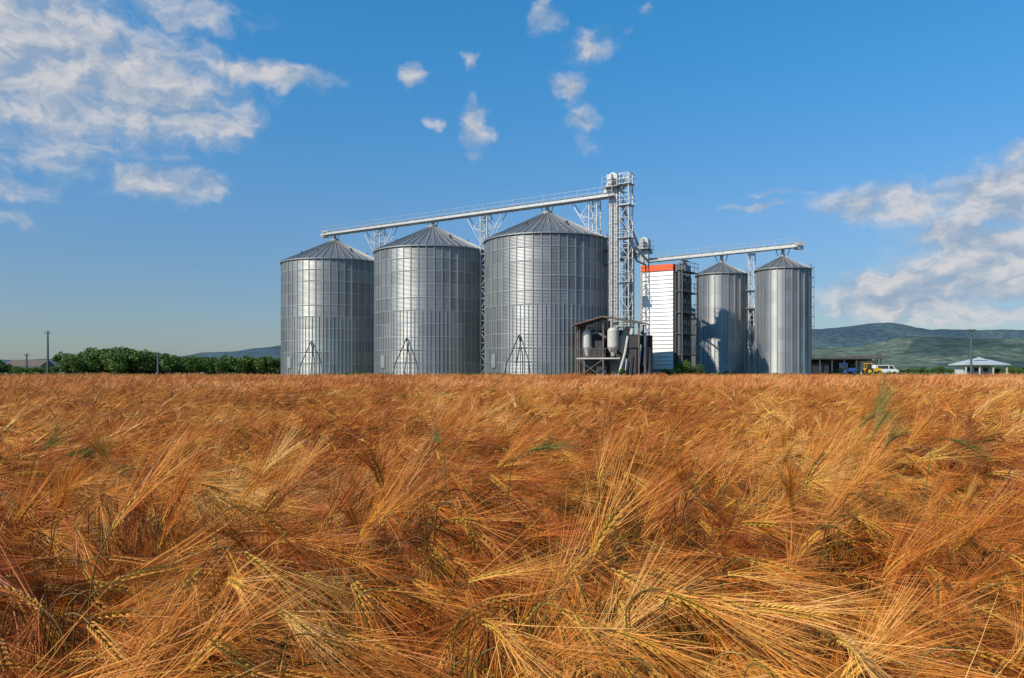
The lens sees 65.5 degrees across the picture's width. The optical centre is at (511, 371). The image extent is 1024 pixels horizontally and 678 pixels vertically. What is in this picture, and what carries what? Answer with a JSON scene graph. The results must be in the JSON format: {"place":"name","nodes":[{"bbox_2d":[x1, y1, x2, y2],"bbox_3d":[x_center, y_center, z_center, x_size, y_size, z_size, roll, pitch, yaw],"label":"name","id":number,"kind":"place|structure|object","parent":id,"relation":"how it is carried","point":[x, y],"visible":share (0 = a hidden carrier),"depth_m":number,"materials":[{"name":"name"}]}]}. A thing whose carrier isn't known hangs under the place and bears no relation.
{"place":"outdoors","nodes":[
{"label":"outdoors","id":0,"kind":"place"},
{"bbox_2d":[5,360,54,373],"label":"farm cottage","id":1,"kind":"structure","parent":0,"point":[31,363],"depth_m":188.68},
{"bbox_2d":[0,371,1023,400],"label":"barley field","id":2,"kind":"structure","parent":0,"point":[37,381],"depth_m":27.65,"materials":[{"name":"orange plant"}]},
{"bbox_2d":[0,322,1023,363],"bbox_3d":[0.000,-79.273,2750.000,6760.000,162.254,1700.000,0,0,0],"label":"hills","id":3,"kind":"structure","parent":0,"point":[859,335],"depth_m":2391.08,"materials":[{"name":"green plant"}]},
{"bbox_2d":[0,0,1023,359],"label":"sky","id":4,"kind":"structure","parent":0,"point":[161,161],"materials":[{"name":"blue"}]},
{"bbox_2d":[0,372,1023,677],"bbox_3d":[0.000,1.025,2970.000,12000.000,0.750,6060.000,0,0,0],"label":"ground","id":5,"kind":"structure","parent":0,"point":[563,550],"depth_m":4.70,"materials":[{"name":"orange plant"}]},
{"bbox_2d":[24,353,28,367],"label":"utility pole","id":6,"kind":"object","parent":5,"relation":"on","point":[26,355],"visible":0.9,"depth_m":159.94,"materials":[{"name":"metal"}]},
{"bbox_2d":[45,331,50,373],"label":"utility pole","id":7,"kind":"object","parent":5,"relation":"on","point":[47,365],"visible":0.9,"depth_m":139.88,"materials":[{"name":"metal"}]},
{"bbox_2d":[0,415,121,550],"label":"half ripe barley stalk","id":8,"kind":"object","parent":5,"relation":"on","point":[73,453],"visible":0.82,"depth_m":3.35,"materials":[{"name":"green plant"}]},
{"bbox_2d":[0,346,280,374],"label":"tree row","id":9,"kind":"object","parent":5,"relation":"on","point":[127,360],"visible":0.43,"depth_m":139.39,"materials":[{"name":"green plant"}]},
{"bbox_2d":[155,352,160,373],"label":"utility pole","id":10,"kind":"object","parent":5,"relation":"on","point":[157,362],"visible":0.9,"depth_m":134.87,"materials":[{"name":"metal"}]},
{"bbox_2d":[279,238,373,375],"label":"grain silo","id":11,"kind":"object","parent":5,"relation":"on","point":[327,307],"visible":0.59,"depth_m":109.30,"materials":[{"name":"metal"}]},
{"bbox_2d":[287,357,290,367],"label":"access door","id":12,"kind":"structure","parent":11,"relation":"in","point":[288,358],"depth_m":110.26,"materials":[{"name":"metal"}]},
{"bbox_2d":[363,226,397,250],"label":"support tower","id":13,"kind":"structure","parent":5,"relation":"on","point":[379,244],"depth_m":110.71,"materials":[{"name":"silver metal"}]},
{"bbox_2d":[320,187,614,238],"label":"conveyor bridge","id":14,"kind":"structure","parent":13,"relation":"on","point":[546,205],"depth_m":101.34,"materials":[{"name":"metal"}]},
{"bbox_2d":[373,224,483,374],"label":"grain silo","id":15,"kind":"object","parent":5,"relation":"on","point":[427,300],"visible":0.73,"depth_m":98.38,"materials":[{"name":"metal"}]},
{"bbox_2d":[381,355,384,367],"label":"access door","id":16,"kind":"structure","parent":15,"relation":"in","point":[382,356],"depth_m":99.87,"materials":[{"name":"metal"}]},
{"bbox_2d":[414,410,451,554],"bbox_3d":[-0.301,0.774,3.039,0.188,1.252,0.506,0,0,-11],"label":"half ripe barley stalk","id":17,"kind":"object","parent":5,"relation":"on","point":[437,439],"visible":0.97,"depth_m":3.08,"materials":[{"name":"green plant"}]},
{"bbox_2d":[466,212,506,373],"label":"support tower","id":18,"kind":"structure","parent":5,"relation":"on","point":[485,229],"depth_m":100.50,"materials":[{"name":"silver metal"}]},
{"bbox_2d":[0,371,998,375],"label":"field edge weeds","id":19,"kind":"object","parent":5,"relation":"on","point":[346,374],"visible":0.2,"depth_m":88.99,"materials":[{"name":"green plant"}]},
{"bbox_2d":[490,418,583,654],"bbox_3d":[0.073,0.781,2.993,0.207,1.237,0.564,0,0,-39],"label":"half ripe barley stalk","id":20,"kind":"object","parent":5,"relation":"on","point":[551,448],"visible":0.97,"depth_m":2.89,"materials":[{"name":"green plant"}]},
{"bbox_2d":[483,210,608,374],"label":"grain silo","id":21,"kind":"object","parent":5,"relation":"on","point":[546,279],"visible":0.8,"depth_m":89.32,"materials":[{"name":"metal"}]},
{"bbox_2d":[491,354,495,367],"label":"access door","id":22,"kind":"structure","parent":21,"relation":"in","point":[493,356],"depth_m":91.74,"materials":[{"name":"metal"}]},
{"bbox_2d":[571,199,600,233],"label":"support tower","id":23,"kind":"structure","parent":5,"relation":"on","point":[592,215],"depth_m":92.49,"materials":[{"name":"silver metal"}]},
{"bbox_2d":[570,315,652,375],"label":"machinery shed","id":24,"kind":"structure","parent":5,"relation":"on","point":[613,343],"depth_m":85.19,"materials":[{"name":"dark weathered steel"},{"name":"galvanized steel"}]},
{"bbox_2d":[602,172,624,374],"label":"bucket elevator","id":25,"kind":"object","parent":5,"relation":"on","point":[612,181],"visible":0.77,"depth_m":90.62,"materials":[{"name":"metal"}]},
{"bbox_2d":[617,368,628,375],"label":"green bush","id":26,"kind":"object","parent":5,"relation":"on","point":[622,372],"visible":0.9,"depth_m":84.40,"materials":[{"name":"green plant"}]},
{"bbox_2d":[617,172,635,367],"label":"lattice tower","id":27,"kind":"structure","parent":5,"relation":"on","point":[628,227],"depth_m":90.19,"materials":[{"name":"silver metal"}]},
{"bbox_2d":[621,206,646,265],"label":"grain spout pipe","id":28,"kind":"object","parent":27,"relation":"attached to","point":[636,240],"visible":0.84,"depth_m":94.83,"materials":[{"name":"grey metal"}]},
{"bbox_2d":[620,240,640,371],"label":"bucket elevator","id":29,"kind":"object","parent":5,"relation":"on","point":[630,258],"visible":0.3,"depth_m":97.45,"materials":[{"name":"metal"}]},
{"bbox_2d":[635,237,653,334],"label":"bucket elevator","id":30,"kind":"object","parent":5,"relation":"on","point":[645,244],"visible":0.36,"depth_m":111.28,"materials":[{"name":"metal"}]},
{"bbox_2d":[661,369,671,375],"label":"green bush","id":31,"kind":"object","parent":5,"relation":"on","point":[666,371],"visible":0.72,"depth_m":88.14,"materials":[{"name":"green plant"}]},
{"bbox_2d":[653,261,690,373],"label":"grain dryer","id":32,"kind":"object","parent":5,"relation":"on","point":[686,268],"visible":0.25,"depth_m":90.17,"materials":[{"name":"metal"}]},
{"bbox_2d":[642,270,688,368],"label":"cladding","id":33,"kind":"structure","parent":32,"relation":"attached to","point":[657,300],"depth_m":90.81,"materials":[{"name":"white metal"}]},
{"bbox_2d":[641,264,687,273],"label":"orange parapet","id":34,"kind":"structure","parent":33,"relation":"on","point":[660,267],"depth_m":90.81,"materials":[{"name":"orange metal"}]},
{"bbox_2d":[672,360,691,375],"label":"green bush","id":35,"kind":"object","parent":5,"relation":"on","point":[684,366],"visible":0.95,"depth_m":87.39,"materials":[{"name":"green plant"}]},
{"bbox_2d":[673,259,697,374],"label":"side machinery","id":36,"kind":"object","parent":5,"relation":"on","point":[682,317],"visible":0.95,"depth_m":90.18,"materials":[{"name":"metal"}]},
{"bbox_2d":[692,308,694,366],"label":"grain silo","id":37,"kind":"object","parent":5,"relation":"on","point":[693,339],"depth_m":113.91,"materials":[{"name":"metal"}]},
{"bbox_2d":[685,364,704,374],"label":"green bush","id":38,"kind":"object","parent":5,"relation":"on","point":[698,369],"visible":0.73,"depth_m":87.97,"materials":[{"name":"green plant"}]},
{"bbox_2d":[694,260,750,374],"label":"grain silo","id":39,"kind":"object","parent":5,"relation":"on","point":[722,317],"visible":0.87,"depth_m":102.41,"materials":[{"name":"metal"}]},
{"bbox_2d":[639,238,803,262],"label":"conveyor bridge","id":40,"kind":"structure","parent":39,"relation":"on","point":[797,245],"depth_m":103.76,"materials":[{"name":"metal"}]},
{"bbox_2d":[746,253,755,373],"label":"support tower","id":41,"kind":"structure","parent":5,"relation":"on","point":[753,310],"depth_m":102.44,"materials":[{"name":"silver metal"}]},
{"bbox_2d":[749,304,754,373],"bbox_3d":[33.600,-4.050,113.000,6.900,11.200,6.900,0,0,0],"label":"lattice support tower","id":42,"kind":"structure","parent":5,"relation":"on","point":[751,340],"depth_m":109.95,"materials":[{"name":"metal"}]},
{"bbox_2d":[753,254,814,374],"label":"grain silo","id":43,"kind":"object","parent":5,"relation":"on","point":[783,313],"visible":0.91,"depth_m":97.30,"materials":[{"name":"metal"}]},
{"bbox_2d":[831,367,842,374],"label":"green bush","id":44,"kind":"object","parent":5,"relation":"on","point":[837,371],"visible":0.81,"depth_m":107.63,"materials":[{"name":"green plant"}]},
{"bbox_2d":[839,363,856,374],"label":"tractor","id":45,"kind":"object","parent":5,"relation":"on","point":[851,370],"visible":0.81,"depth_m":157.47,"materials":[{"name":"blue paint"}]},
{"bbox_2d":[862,363,881,374],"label":"tractor","id":46,"kind":"object","parent":5,"relation":"on","point":[867,369],"visible":0.84,"depth_m":155.47,"materials":[{"name":"yellow paint"}]},
{"bbox_2d":[846,374,902,579],"bbox_3d":[2.011,0.687,4.407,0.489,1.426,0.325,0,0,-11],"label":"half ripe barley stalk","id":47,"kind":"object","parent":5,"relation":"on","point":[880,397],"visible":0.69,"depth_m":4.38,"materials":[{"name":"green plant"}]},
{"bbox_2d":[840,391,918,579],"bbox_3d":[1.670,0.737,3.500,0.530,1.325,0.337,0,0,-16],"label":"half ripe barley stalk","id":48,"kind":"object","parent":5,"relation":"on","point":[876,428],"visible":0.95,"depth_m":3.50,"materials":[{"name":"green plant"}]},
{"bbox_2d":[872,365,898,372],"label":"parked van","id":49,"kind":"object","parent":5,"relation":"on","point":[885,368],"visible":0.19,"depth_m":159.15,"materials":[{"name":"metal"}]},
{"bbox_2d":[917,436,1001,522],"bbox_3d":[1.901,0.838,3.425,0.382,1.125,0.181,0,0,14],"label":"half ripe barley stalk","id":50,"kind":"object","parent":5,"relation":"on","point":[960,442],"visible":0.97,"depth_m":3.38,"materials":[{"name":"green plant"}]},
{"bbox_2d":[897,365,1023,374],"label":"distant hedge","id":51,"kind":"object","parent":5,"relation":"on","point":[942,369],"visible":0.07,"depth_m":198.22,"materials":[{"name":"green plant"}]},
{"bbox_2d":[967,329,975,374],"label":"utility pole","id":52,"kind":"object","parent":5,"relation":"on","point":[971,366],"visible":0.91,"depth_m":149.87,"materials":[{"name":"metal"}]},
{"bbox_2d":[948,357,1010,374],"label":"roadside pavilion","id":53,"kind":"structure","parent":5,"relation":"on","point":[980,365],"depth_m":179.16,"materials":[{"name":"metal"}]},
{"bbox_2d":[54,336,1023,371],"bbox_3d":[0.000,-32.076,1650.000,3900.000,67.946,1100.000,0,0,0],"label":"hills","id":54,"kind":"structure","parent":0,"point":[904,353],"depth_m":1332.21,"materials":[{"name":"green plant"}]},
{"bbox_2d":[812,356,884,374],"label":"open storage shed","id":55,"kind":"structure","parent":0,"point":[826,365],"depth_m":164.30,"materials":[{"name":"metal"}]}
]}

